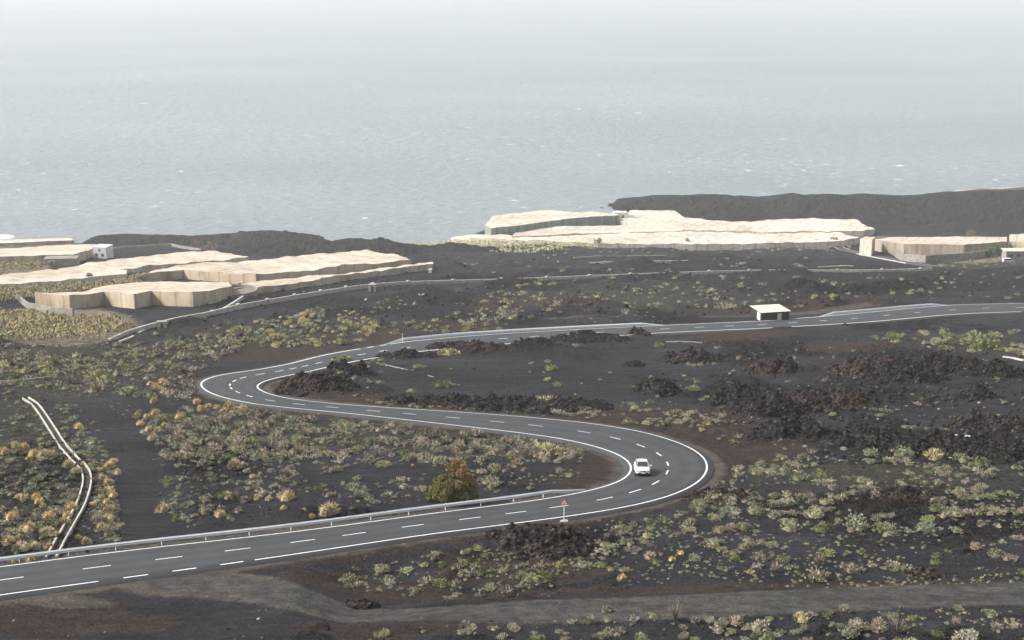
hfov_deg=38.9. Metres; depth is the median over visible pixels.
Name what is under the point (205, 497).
grey shrub
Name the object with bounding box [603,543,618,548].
green shrub
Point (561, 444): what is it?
dry bush
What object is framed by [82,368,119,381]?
straw bush
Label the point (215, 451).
dry bush
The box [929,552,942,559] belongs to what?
green shrub
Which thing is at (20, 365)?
dry bush
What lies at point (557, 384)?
green shrub
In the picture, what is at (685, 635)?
green shrub
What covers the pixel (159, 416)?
grass tussock
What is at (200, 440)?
dry bush
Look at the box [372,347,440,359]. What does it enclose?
lava outcrop
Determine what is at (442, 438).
dry bush
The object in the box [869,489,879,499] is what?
dry bush
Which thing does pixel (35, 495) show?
grass tussock
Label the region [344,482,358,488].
dry bush
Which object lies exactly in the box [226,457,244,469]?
grass tussock
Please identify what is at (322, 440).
grey shrub
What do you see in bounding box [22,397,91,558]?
water channel
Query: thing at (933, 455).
straw bush
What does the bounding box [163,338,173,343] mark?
green shrub
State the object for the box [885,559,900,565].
grey shrub
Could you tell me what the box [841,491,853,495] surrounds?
green shrub
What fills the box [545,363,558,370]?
green shrub
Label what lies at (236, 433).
dry bush
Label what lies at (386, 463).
green shrub
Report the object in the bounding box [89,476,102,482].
dry bush
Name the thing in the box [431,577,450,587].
green shrub
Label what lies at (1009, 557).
dry bush
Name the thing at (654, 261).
stone wall
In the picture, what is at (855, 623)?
dry bush
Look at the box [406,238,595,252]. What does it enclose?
banana plants
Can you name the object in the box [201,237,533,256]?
hill ridge
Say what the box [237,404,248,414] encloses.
grass tussock
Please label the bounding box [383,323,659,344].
guardrail
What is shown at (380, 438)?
dry bush
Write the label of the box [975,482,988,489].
dry bush
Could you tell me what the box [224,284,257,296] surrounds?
water tank
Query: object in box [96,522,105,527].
grass tussock
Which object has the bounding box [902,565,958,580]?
rock pile
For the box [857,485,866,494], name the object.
dry bush
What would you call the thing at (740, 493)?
lava outcrop
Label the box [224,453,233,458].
green shrub
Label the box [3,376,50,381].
stone wall
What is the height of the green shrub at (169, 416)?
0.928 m
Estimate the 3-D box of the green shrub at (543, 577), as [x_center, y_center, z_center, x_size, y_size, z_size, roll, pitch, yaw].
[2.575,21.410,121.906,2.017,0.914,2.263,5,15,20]
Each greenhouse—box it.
[0,238,73,246]
[0,244,95,265]
[0,251,247,289]
[35,281,232,308]
[146,249,410,283]
[232,262,433,292]
[451,231,858,250]
[485,210,619,238]
[512,225,682,240]
[620,210,874,236]
[859,237,874,255]
[875,236,1006,255]
[957,187,1023,190]
[1009,234,1023,247]
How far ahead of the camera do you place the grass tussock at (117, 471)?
158.91 m
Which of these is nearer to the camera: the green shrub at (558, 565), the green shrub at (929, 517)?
the green shrub at (558, 565)
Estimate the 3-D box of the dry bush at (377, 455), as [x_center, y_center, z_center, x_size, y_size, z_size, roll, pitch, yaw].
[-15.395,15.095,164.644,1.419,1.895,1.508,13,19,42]
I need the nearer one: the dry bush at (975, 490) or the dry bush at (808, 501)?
the dry bush at (808, 501)
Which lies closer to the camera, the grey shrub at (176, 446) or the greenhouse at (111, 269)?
the grey shrub at (176, 446)
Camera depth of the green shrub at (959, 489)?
148.54 m
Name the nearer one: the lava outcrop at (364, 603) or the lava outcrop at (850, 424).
the lava outcrop at (364, 603)
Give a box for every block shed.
[157,320,166,328]
[369,283,375,291]
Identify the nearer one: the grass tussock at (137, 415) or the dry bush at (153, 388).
the grass tussock at (137, 415)
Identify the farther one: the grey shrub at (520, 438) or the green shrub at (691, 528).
the grey shrub at (520, 438)
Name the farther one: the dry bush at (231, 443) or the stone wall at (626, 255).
the stone wall at (626, 255)
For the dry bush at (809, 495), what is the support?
on the ground at (312, 592)
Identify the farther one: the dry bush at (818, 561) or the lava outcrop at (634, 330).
the lava outcrop at (634, 330)
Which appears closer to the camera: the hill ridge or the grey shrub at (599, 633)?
the grey shrub at (599, 633)
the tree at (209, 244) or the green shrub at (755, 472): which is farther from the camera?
the tree at (209, 244)
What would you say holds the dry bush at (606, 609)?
on the ground at (312, 592)
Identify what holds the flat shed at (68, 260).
on the ground at (312, 592)
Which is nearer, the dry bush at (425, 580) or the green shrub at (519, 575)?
the dry bush at (425, 580)
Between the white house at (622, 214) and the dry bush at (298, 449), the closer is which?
the dry bush at (298, 449)
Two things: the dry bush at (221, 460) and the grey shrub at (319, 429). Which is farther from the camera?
the grey shrub at (319, 429)
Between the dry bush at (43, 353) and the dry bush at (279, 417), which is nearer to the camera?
the dry bush at (279, 417)
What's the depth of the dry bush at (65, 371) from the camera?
245.08 m
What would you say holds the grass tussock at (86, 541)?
on the ground at (312, 592)
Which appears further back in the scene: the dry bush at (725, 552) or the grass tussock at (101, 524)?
the grass tussock at (101, 524)
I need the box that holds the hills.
[600,189,1023,234]
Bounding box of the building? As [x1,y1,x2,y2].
[1001,248,1023,258]
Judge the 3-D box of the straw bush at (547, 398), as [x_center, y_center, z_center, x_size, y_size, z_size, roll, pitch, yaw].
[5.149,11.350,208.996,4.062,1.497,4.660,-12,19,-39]
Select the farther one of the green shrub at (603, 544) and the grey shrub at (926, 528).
the grey shrub at (926, 528)
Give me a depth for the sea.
1584.61 m
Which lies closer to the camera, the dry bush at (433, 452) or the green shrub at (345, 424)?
the dry bush at (433, 452)
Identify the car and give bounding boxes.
[633,459,651,475]
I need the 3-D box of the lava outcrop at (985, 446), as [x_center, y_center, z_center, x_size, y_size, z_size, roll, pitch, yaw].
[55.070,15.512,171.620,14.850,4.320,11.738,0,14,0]
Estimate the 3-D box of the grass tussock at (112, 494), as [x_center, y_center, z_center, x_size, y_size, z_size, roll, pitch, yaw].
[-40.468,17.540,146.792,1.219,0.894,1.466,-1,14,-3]
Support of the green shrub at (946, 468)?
on the ground at (312, 592)
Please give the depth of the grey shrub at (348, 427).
188.34 m
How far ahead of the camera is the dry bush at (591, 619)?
104.32 m
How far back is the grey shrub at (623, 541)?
131.43 m
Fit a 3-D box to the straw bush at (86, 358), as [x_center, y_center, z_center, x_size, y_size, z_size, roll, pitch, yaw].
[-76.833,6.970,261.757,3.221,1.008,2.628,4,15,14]
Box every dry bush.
[6,356,13,365]
[10,352,20,358]
[10,508,23,515]
[14,534,23,540]
[16,361,24,369]
[35,349,49,356]
[41,372,49,380]
[49,354,57,363]
[61,368,73,374]
[65,370,74,383]
[84,376,97,383]
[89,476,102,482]
[90,514,105,522]
[91,381,104,393]
[96,503,105,510]
[102,357,117,365]
[111,523,119,532]
[129,362,143,368]
[149,384,158,391]
[153,358,161,367]
[166,423,180,431]
[169,428,185,436]
[173,430,185,437]
[176,435,185,441]
[178,443,192,451]
[179,363,188,374]
[181,378,195,385]
[184,451,196,458]
[186,437,201,446]
[189,435,203,444]
[193,418,206,426]
[195,421,203,433]
[198,449,207,454]
[204,442,222,450]
[208,448,223,456]
[211,433,222,443]
[211,439,226,446]
[213,414,229,420]
[213,455,226,462]
[221,418,230,424]
[226,410,239,417]
[226,440,242,447]
[230,490,238,499]
[231,431,241,437]
[234,436,248,444]
[238,495,250,502]
[244,426,257,435]
[251,410,262,417]
[252,422,261,428]
[254,437,269,445]
[256,404,265,413]
[258,437,269,446]
[259,421,275,426]
[266,450,274,457]
[267,419,275,426]
[272,443,287,449]
[274,411,284,421]
[276,439,291,444]
[282,451,297,458]
[291,442,303,453]
[298,414,311,422]
[300,426,309,434]
[308,415,316,421]
[322,449,334,456]
[335,430,348,437]
[340,447,353,454]
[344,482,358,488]
[353,490,364,498]
[360,455,378,463]
[369,446,381,458]
[373,630,380,639]
[377,435,387,442]
[383,419,394,426]
[384,423,397,431]
[397,427,407,434]
[402,423,412,430]
[407,451,416,461]
[411,440,421,452]
[417,576,433,582]
[421,453,435,462]
[423,438,439,447]
[427,446,436,454]
[428,427,442,435]
[436,435,453,443]
[448,578,460,586]
[455,439,465,448]
[458,430,467,439]
[458,619,472,628]
[467,428,482,435]
[471,440,479,451]
[483,452,496,457]
[487,463,501,469]
[496,585,512,595]
[510,449,524,455]
[510,458,522,467]
[512,440,526,447]
[518,443,532,451]
[530,445,544,453]
[534,451,549,458]
[558,441,570,447]
[566,450,576,456]
[585,614,595,622]
[601,605,612,612]
[602,627,614,633]
[614,625,625,634]
[628,545,642,553]
[643,551,655,559]
[665,601,684,619]
[683,517,697,525]
[688,501,701,509]
[689,616,701,623]
[704,540,718,549]
[719,524,732,534]
[723,550,731,557]
[729,615,742,625]
[738,542,747,549]
[770,560,780,571]
[800,623,808,631]
[802,492,816,500]
[804,567,829,582]
[806,498,818,505]
[813,552,825,564]
[834,493,847,501]
[838,605,851,611]
[840,562,864,573]
[848,618,862,630]
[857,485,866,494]
[868,622,882,633]
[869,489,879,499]
[871,616,883,623]
[872,617,886,627]
[887,612,905,633]
[951,614,959,625]
[954,490,969,497]
[969,485,982,494]
[970,541,981,549]
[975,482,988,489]
[981,470,995,478]
[987,504,1002,512]
[989,621,1003,629]
[1000,551,1019,561]
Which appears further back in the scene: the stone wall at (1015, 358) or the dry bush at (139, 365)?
the stone wall at (1015, 358)
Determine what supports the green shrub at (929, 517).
on the ground at (312, 592)
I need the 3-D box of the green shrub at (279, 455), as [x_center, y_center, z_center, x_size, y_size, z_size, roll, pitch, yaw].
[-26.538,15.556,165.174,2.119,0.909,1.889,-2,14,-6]
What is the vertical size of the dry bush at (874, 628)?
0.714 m
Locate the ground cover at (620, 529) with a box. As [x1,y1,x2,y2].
[0,243,1023,639]
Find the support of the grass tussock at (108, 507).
on the ground at (312, 592)
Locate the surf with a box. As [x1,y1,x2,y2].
[0,235,13,238]
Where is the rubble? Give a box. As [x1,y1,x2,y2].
[0,247,1023,639]
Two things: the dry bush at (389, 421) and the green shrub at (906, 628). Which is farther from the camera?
the dry bush at (389, 421)
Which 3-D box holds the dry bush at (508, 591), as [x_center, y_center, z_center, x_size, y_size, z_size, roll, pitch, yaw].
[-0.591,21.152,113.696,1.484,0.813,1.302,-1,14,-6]
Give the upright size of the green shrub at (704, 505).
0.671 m
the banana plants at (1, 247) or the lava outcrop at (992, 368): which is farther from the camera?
the banana plants at (1, 247)
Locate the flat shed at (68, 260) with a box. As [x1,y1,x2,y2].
[43,255,79,265]
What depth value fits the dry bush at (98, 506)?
140.02 m
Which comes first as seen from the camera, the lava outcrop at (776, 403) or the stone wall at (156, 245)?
the lava outcrop at (776, 403)
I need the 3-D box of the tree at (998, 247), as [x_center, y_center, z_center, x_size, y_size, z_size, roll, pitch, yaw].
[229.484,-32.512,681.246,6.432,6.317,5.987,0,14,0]
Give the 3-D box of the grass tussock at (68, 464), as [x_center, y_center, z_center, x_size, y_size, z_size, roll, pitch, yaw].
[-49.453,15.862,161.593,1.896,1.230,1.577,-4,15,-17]
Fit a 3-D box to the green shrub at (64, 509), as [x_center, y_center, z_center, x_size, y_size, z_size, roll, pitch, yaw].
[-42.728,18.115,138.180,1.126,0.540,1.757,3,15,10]
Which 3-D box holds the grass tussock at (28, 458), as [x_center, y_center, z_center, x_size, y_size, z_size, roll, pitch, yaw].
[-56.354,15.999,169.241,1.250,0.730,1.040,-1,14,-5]
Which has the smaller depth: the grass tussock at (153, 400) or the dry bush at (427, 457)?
the dry bush at (427, 457)
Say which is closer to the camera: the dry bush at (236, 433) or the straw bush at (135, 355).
the dry bush at (236, 433)
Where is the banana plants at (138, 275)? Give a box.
[129,272,146,279]
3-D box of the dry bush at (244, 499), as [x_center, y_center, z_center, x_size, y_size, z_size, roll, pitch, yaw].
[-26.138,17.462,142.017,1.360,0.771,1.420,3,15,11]
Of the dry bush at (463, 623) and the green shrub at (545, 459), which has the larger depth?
the green shrub at (545, 459)
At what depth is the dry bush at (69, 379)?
231.58 m
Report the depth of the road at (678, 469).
150.15 m
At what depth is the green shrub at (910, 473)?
158.85 m
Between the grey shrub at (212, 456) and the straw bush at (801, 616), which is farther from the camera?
the grey shrub at (212, 456)
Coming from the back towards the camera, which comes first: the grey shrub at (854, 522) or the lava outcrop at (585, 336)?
the lava outcrop at (585, 336)
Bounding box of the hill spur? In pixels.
[81,230,324,246]
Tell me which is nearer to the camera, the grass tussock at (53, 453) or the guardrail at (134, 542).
the guardrail at (134, 542)
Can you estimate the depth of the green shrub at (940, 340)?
290.54 m
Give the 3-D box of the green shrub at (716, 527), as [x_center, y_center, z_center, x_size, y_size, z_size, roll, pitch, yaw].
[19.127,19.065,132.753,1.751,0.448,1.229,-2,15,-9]
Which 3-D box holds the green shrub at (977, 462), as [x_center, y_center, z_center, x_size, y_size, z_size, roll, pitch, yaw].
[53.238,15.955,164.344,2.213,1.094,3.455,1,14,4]
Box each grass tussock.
[0,447,9,454]
[0,535,16,543]
[4,511,19,520]
[7,559,18,562]
[11,442,19,447]
[14,539,31,551]
[15,493,30,502]
[18,442,28,449]
[18,519,35,532]
[24,455,32,460]
[24,555,39,561]
[28,448,38,456]
[29,541,40,549]
[31,492,40,499]
[34,497,43,503]
[35,448,48,456]
[38,525,55,535]
[41,509,57,519]
[43,542,53,548]
[47,448,57,456]
[58,516,72,525]
[61,460,75,468]
[61,510,72,517]
[64,500,78,510]
[71,466,81,472]
[74,422,82,428]
[81,537,92,545]
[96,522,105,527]
[98,474,106,479]
[102,497,110,503]
[102,503,113,510]
[102,513,113,521]
[103,460,114,467]
[103,478,114,484]
[103,486,113,491]
[107,489,117,497]
[109,457,118,462]
[111,467,121,474]
[133,411,141,417]
[136,419,144,425]
[145,425,152,430]
[147,431,159,440]
[149,397,157,402]
[150,409,159,414]
[153,426,162,432]
[154,414,164,422]
[154,502,168,512]
[158,378,165,382]
[175,412,184,418]
[192,398,200,403]
[196,405,207,411]
[212,509,225,517]
[222,400,233,409]
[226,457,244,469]
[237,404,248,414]
[265,495,272,500]
[269,333,278,339]
[275,489,296,500]
[318,501,341,516]
[419,485,426,491]
[617,573,627,579]
[668,556,675,560]
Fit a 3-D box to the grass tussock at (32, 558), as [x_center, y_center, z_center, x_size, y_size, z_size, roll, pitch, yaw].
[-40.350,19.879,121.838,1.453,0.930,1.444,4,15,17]
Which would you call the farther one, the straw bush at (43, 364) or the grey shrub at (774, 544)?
the straw bush at (43, 364)
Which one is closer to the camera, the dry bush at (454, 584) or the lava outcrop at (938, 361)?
the dry bush at (454, 584)
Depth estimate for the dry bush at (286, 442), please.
173.82 m
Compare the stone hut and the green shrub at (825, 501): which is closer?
the green shrub at (825, 501)
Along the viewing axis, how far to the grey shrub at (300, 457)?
163.91 m
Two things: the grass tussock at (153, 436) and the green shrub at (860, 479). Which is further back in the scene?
the grass tussock at (153, 436)
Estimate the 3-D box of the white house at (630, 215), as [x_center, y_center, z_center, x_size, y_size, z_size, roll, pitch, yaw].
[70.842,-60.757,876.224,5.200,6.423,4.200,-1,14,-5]
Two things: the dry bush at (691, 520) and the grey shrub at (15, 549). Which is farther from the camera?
the dry bush at (691, 520)
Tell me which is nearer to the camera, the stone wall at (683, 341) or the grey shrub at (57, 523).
the grey shrub at (57, 523)
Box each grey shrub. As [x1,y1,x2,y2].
[10,545,19,551]
[19,379,32,386]
[51,520,61,526]
[70,384,84,390]
[103,352,117,357]
[142,431,152,436]
[149,415,165,422]
[157,449,171,455]
[169,364,179,368]
[169,441,181,448]
[177,451,190,458]
[183,350,198,357]
[198,492,212,500]
[203,452,223,458]
[211,426,223,433]
[228,444,243,451]
[249,450,262,456]
[267,433,277,439]
[273,421,287,427]
[274,426,292,431]
[288,424,303,429]
[290,454,308,460]
[306,446,316,452]
[311,427,328,432]
[318,436,331,443]
[343,583,353,588]
[344,425,356,430]
[362,437,377,444]
[369,437,379,443]
[381,578,396,584]
[387,436,399,443]
[389,428,404,433]
[399,451,413,459]
[407,586,423,593]
[414,431,428,438]
[432,456,447,464]
[457,629,466,634]
[459,428,472,435]
[475,468,487,474]
[495,443,510,449]
[506,622,520,630]
[510,435,528,443]
[564,444,575,449]
[576,451,585,456]
[576,560,593,570]
[592,631,612,637]
[618,538,631,544]
[635,632,647,639]
[688,553,701,560]
[691,506,705,512]
[706,539,719,547]
[706,615,715,623]
[714,619,726,627]
[718,510,730,516]
[718,617,729,625]
[730,506,741,513]
[750,619,771,633]
[766,540,778,547]
[777,498,795,506]
[787,628,803,635]
[836,622,859,638]
[839,604,852,611]
[843,510,868,530]
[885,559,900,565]
[900,564,916,571]
[914,520,936,532]
[949,526,964,532]
[950,451,971,462]
[952,627,979,639]
[968,494,981,499]
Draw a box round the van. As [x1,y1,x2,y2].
[1002,258,1013,262]
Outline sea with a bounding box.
[0,0,1023,244]
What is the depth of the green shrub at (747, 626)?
104.81 m
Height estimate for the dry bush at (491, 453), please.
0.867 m
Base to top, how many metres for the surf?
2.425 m
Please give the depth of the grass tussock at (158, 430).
187.09 m
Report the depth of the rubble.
214.75 m
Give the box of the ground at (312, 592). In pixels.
[0,216,1023,639]
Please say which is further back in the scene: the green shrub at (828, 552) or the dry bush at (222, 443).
the dry bush at (222, 443)
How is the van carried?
on the ground at (312, 592)
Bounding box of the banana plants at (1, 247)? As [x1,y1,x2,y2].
[0,243,77,248]
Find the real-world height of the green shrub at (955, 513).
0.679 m
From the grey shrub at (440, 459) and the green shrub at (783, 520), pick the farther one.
the grey shrub at (440, 459)
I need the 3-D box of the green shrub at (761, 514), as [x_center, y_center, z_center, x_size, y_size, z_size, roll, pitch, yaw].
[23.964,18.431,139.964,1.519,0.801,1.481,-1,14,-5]
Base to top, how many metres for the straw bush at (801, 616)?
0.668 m
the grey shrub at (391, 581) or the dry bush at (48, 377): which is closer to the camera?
the grey shrub at (391, 581)
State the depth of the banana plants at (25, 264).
572.87 m
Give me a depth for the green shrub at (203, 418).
192.33 m
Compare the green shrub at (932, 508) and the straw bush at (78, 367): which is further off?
the straw bush at (78, 367)
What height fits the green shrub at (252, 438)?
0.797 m
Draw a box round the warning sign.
[560,498,567,521]
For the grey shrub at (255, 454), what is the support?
on the ground at (312, 592)
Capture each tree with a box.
[190,239,198,247]
[204,242,212,249]
[211,242,219,250]
[425,458,479,502]
[965,229,976,236]
[984,247,997,257]
[993,245,1005,256]
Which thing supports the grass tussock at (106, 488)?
on the ground at (312, 592)
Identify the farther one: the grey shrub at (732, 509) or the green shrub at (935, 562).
the grey shrub at (732, 509)
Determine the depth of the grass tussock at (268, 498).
142.73 m
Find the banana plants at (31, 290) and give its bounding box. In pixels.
[0,277,144,303]
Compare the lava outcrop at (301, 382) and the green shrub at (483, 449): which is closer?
the green shrub at (483, 449)
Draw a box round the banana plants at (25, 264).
[0,260,54,271]
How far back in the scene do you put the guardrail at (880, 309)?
374.68 m
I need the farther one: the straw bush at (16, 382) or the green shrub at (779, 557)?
the straw bush at (16, 382)
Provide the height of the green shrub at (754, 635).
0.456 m
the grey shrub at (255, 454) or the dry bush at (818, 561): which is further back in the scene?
the grey shrub at (255, 454)
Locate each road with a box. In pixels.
[0,303,1023,600]
[834,236,941,266]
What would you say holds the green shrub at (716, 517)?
on the ground at (312, 592)
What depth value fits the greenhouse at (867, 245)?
693.16 m
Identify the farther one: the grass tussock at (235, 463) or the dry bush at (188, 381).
the dry bush at (188, 381)
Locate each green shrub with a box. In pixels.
[5,372,19,378]
[29,488,38,493]
[35,357,47,361]
[39,384,54,388]
[40,365,55,371]
[59,506,67,512]
[98,361,110,368]
[103,530,113,536]
[109,522,124,527]
[136,390,158,397]
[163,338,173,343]
[163,413,174,418]
[195,415,208,420]
[197,506,212,514]
[213,492,227,498]
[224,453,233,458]
[228,341,241,347]
[248,436,260,443]
[261,452,272,459]
[272,453,287,459]
[276,443,288,449]
[285,420,293,425]
[290,436,303,443]
[312,445,325,450]
[333,354,351,361]
[335,338,347,344]
[338,572,355,583]
[341,420,350,426]
[348,324,357,329]
[353,444,364,450]
[372,563,390,573]
[378,460,391,465]
[381,628,391,637]
[397,566,413,574]
[399,447,409,453]
[412,363,426,367]
[417,428,429,432]
[430,379,450,387]
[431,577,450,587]
[435,348,460,355]
[472,545,482,550]
[476,447,488,451]
[477,569,486,575]
[481,478,492,483]
[484,581,496,591]
[498,567,507,573]
[500,454,516,458]
[512,572,524,578]
[521,575,532,579]
[527,634,545,639]
[531,569,552,582]
[538,456,550,462]
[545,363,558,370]
[550,562,566,567]
[552,381,565,386]
[592,562,605,567]
[596,633,608,639]
[600,541,609,546]
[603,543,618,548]
[642,531,653,538]
[643,611,658,618]
[653,342,665,347]
[657,516,670,523]
[677,631,690,639]
[685,526,696,532]
[694,498,708,502]
[696,500,707,507]
[707,512,720,520]
[708,493,722,498]
[712,525,725,531]
[714,545,726,551]
[726,552,740,560]
[728,548,740,553]
[735,522,752,530]
[743,623,751,629]
[746,505,766,515]
[750,469,761,474]
[750,632,761,637]
[754,506,767,515]
[761,630,775,639]
[774,554,790,561]
[777,518,789,523]
[778,469,795,475]
[781,522,801,531]
[789,471,811,480]
[806,507,823,518]
[809,505,824,512]
[811,469,833,478]
[813,522,833,532]
[817,547,834,556]
[819,498,833,504]
[822,609,834,617]
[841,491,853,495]
[849,489,860,494]
[856,476,868,482]
[857,522,870,528]
[859,622,871,630]
[863,446,878,455]
[870,513,881,521]
[871,522,888,531]
[878,526,899,536]
[883,611,898,618]
[884,562,905,572]
[885,330,899,339]
[889,444,918,458]
[902,625,910,631]
[903,470,914,476]
[920,515,935,522]
[928,503,941,511]
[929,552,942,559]
[929,559,941,565]
[930,337,946,343]
[930,630,945,637]
[938,507,948,512]
[939,344,952,349]
[941,464,953,470]
[951,486,965,493]
[952,509,964,516]
[958,494,973,500]
[959,331,1000,349]
[972,454,991,467]
[982,493,995,498]
[984,611,997,618]
[986,547,1003,558]
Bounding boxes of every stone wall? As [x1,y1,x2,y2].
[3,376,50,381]
[12,291,73,314]
[108,296,243,340]
[113,243,201,249]
[118,329,145,342]
[573,255,659,257]
[590,260,685,263]
[666,341,701,342]
[818,265,853,266]
[856,253,906,263]
[893,248,998,262]
[1003,356,1023,360]
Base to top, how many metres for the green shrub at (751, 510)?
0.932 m
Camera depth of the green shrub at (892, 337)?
300.02 m
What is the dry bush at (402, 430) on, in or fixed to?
on the ground at (312, 592)
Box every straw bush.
[8,377,23,384]
[20,366,35,372]
[37,362,48,367]
[52,370,63,374]
[72,364,82,368]
[79,357,94,361]
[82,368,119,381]
[88,364,100,369]
[131,353,140,357]
[157,387,168,392]
[162,361,173,365]
[230,326,239,330]
[271,341,280,346]
[310,338,320,342]
[313,342,325,345]
[532,440,566,456]
[536,395,560,401]
[685,385,700,390]
[792,611,813,622]
[922,447,948,460]
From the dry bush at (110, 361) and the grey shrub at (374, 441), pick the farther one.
the dry bush at (110, 361)
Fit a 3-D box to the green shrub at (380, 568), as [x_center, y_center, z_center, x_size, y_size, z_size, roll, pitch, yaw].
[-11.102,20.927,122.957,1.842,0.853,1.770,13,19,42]
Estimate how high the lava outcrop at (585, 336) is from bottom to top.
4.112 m
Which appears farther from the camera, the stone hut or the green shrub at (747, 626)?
the stone hut
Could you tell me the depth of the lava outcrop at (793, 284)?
446.48 m
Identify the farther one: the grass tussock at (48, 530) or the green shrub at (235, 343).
the green shrub at (235, 343)
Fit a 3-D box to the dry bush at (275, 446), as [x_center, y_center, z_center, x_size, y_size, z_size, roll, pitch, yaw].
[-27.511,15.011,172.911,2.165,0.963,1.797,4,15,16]
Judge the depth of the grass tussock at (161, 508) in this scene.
140.10 m
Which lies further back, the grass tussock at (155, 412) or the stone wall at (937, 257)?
the stone wall at (937, 257)
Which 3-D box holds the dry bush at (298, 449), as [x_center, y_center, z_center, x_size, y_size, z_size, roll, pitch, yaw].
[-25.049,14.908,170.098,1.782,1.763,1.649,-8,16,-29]
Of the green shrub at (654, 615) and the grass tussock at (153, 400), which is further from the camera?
the grass tussock at (153, 400)
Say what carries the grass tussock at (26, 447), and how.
on the ground at (312, 592)
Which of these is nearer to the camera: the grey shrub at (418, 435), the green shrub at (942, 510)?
the green shrub at (942, 510)
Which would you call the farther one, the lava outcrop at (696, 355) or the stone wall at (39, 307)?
the stone wall at (39, 307)
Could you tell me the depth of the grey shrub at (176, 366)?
253.22 m
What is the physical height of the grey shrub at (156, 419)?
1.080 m
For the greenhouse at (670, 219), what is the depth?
841.05 m
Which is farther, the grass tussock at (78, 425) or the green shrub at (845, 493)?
the grass tussock at (78, 425)
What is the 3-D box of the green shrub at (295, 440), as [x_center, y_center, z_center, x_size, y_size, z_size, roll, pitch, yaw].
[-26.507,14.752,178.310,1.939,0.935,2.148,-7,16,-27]
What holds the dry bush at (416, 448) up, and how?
on the ground at (312, 592)
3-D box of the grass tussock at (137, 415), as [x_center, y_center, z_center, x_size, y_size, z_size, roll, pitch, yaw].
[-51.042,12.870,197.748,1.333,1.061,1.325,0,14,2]
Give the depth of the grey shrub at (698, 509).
139.32 m
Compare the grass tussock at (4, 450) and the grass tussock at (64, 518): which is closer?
the grass tussock at (64, 518)
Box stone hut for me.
[750,304,789,320]
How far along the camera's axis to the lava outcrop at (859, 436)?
175.97 m
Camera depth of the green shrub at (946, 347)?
276.68 m
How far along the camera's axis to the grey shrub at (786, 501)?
142.58 m
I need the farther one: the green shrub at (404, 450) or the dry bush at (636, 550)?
the green shrub at (404, 450)
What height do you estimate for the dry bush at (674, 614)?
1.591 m
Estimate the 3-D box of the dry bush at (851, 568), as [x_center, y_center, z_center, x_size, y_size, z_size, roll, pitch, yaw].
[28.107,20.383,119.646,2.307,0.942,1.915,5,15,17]
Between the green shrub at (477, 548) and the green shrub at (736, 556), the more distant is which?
the green shrub at (477, 548)
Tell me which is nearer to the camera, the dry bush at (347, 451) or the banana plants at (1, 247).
the dry bush at (347, 451)
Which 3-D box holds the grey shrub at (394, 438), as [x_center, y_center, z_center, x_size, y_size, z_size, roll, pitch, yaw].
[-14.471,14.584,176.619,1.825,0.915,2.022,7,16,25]
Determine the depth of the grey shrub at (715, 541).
126.99 m
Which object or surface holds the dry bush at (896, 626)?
on the ground at (312, 592)
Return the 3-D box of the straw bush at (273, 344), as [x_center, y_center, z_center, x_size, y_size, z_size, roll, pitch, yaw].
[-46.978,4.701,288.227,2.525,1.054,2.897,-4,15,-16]
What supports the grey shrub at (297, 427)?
on the ground at (312, 592)
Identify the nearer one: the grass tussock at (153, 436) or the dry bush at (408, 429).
the grass tussock at (153, 436)
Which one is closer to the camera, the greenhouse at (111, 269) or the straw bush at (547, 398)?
the straw bush at (547, 398)
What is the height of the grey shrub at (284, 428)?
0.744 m
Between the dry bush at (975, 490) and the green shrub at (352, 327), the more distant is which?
the green shrub at (352, 327)
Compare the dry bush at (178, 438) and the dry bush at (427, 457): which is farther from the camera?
the dry bush at (178, 438)
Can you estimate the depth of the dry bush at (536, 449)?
168.00 m
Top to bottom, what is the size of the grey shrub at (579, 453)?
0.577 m
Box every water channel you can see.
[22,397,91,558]
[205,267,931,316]
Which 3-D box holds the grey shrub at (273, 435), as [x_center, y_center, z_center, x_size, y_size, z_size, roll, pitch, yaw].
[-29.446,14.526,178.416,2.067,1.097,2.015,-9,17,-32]
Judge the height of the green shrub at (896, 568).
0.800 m
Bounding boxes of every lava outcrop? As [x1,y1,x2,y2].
[272,370,360,396]
[324,358,373,375]
[344,597,380,609]
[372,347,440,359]
[376,392,482,407]
[424,339,511,352]
[455,390,538,411]
[483,522,589,561]
[510,337,566,347]
[517,394,613,413]
[548,329,633,343]
[620,360,646,366]
[627,325,650,335]
[631,376,681,396]
[657,345,723,364]
[681,486,771,503]
[699,380,767,406]
[720,390,811,416]
[741,355,801,375]
[747,412,831,441]
[767,385,886,413]
[777,278,844,293]
[821,423,918,451]
[822,354,923,377]
[843,279,928,294]
[843,421,871,428]
[863,483,933,501]
[865,360,952,384]
[886,427,955,459]
[916,351,970,373]
[918,432,1023,460]
[940,408,1023,432]
[949,356,1023,377]
[949,381,1004,401]
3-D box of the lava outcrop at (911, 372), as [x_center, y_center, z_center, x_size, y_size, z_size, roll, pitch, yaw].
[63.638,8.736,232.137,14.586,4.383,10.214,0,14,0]
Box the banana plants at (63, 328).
[0,307,133,343]
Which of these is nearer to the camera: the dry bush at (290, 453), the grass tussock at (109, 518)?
the grass tussock at (109, 518)
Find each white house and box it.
[93,244,113,258]
[613,211,626,222]
[626,213,633,217]
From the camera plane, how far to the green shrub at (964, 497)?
147.12 m
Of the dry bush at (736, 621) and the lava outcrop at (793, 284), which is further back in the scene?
the lava outcrop at (793, 284)
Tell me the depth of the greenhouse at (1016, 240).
747.13 m
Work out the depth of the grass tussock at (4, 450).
170.97 m
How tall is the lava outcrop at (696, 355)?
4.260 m
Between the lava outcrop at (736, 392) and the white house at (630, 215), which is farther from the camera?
the white house at (630, 215)
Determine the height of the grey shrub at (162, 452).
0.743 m
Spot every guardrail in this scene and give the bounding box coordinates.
[0,489,585,562]
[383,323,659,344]
[821,303,943,315]
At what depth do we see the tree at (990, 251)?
666.93 m
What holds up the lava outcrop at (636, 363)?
on the ground at (312, 592)

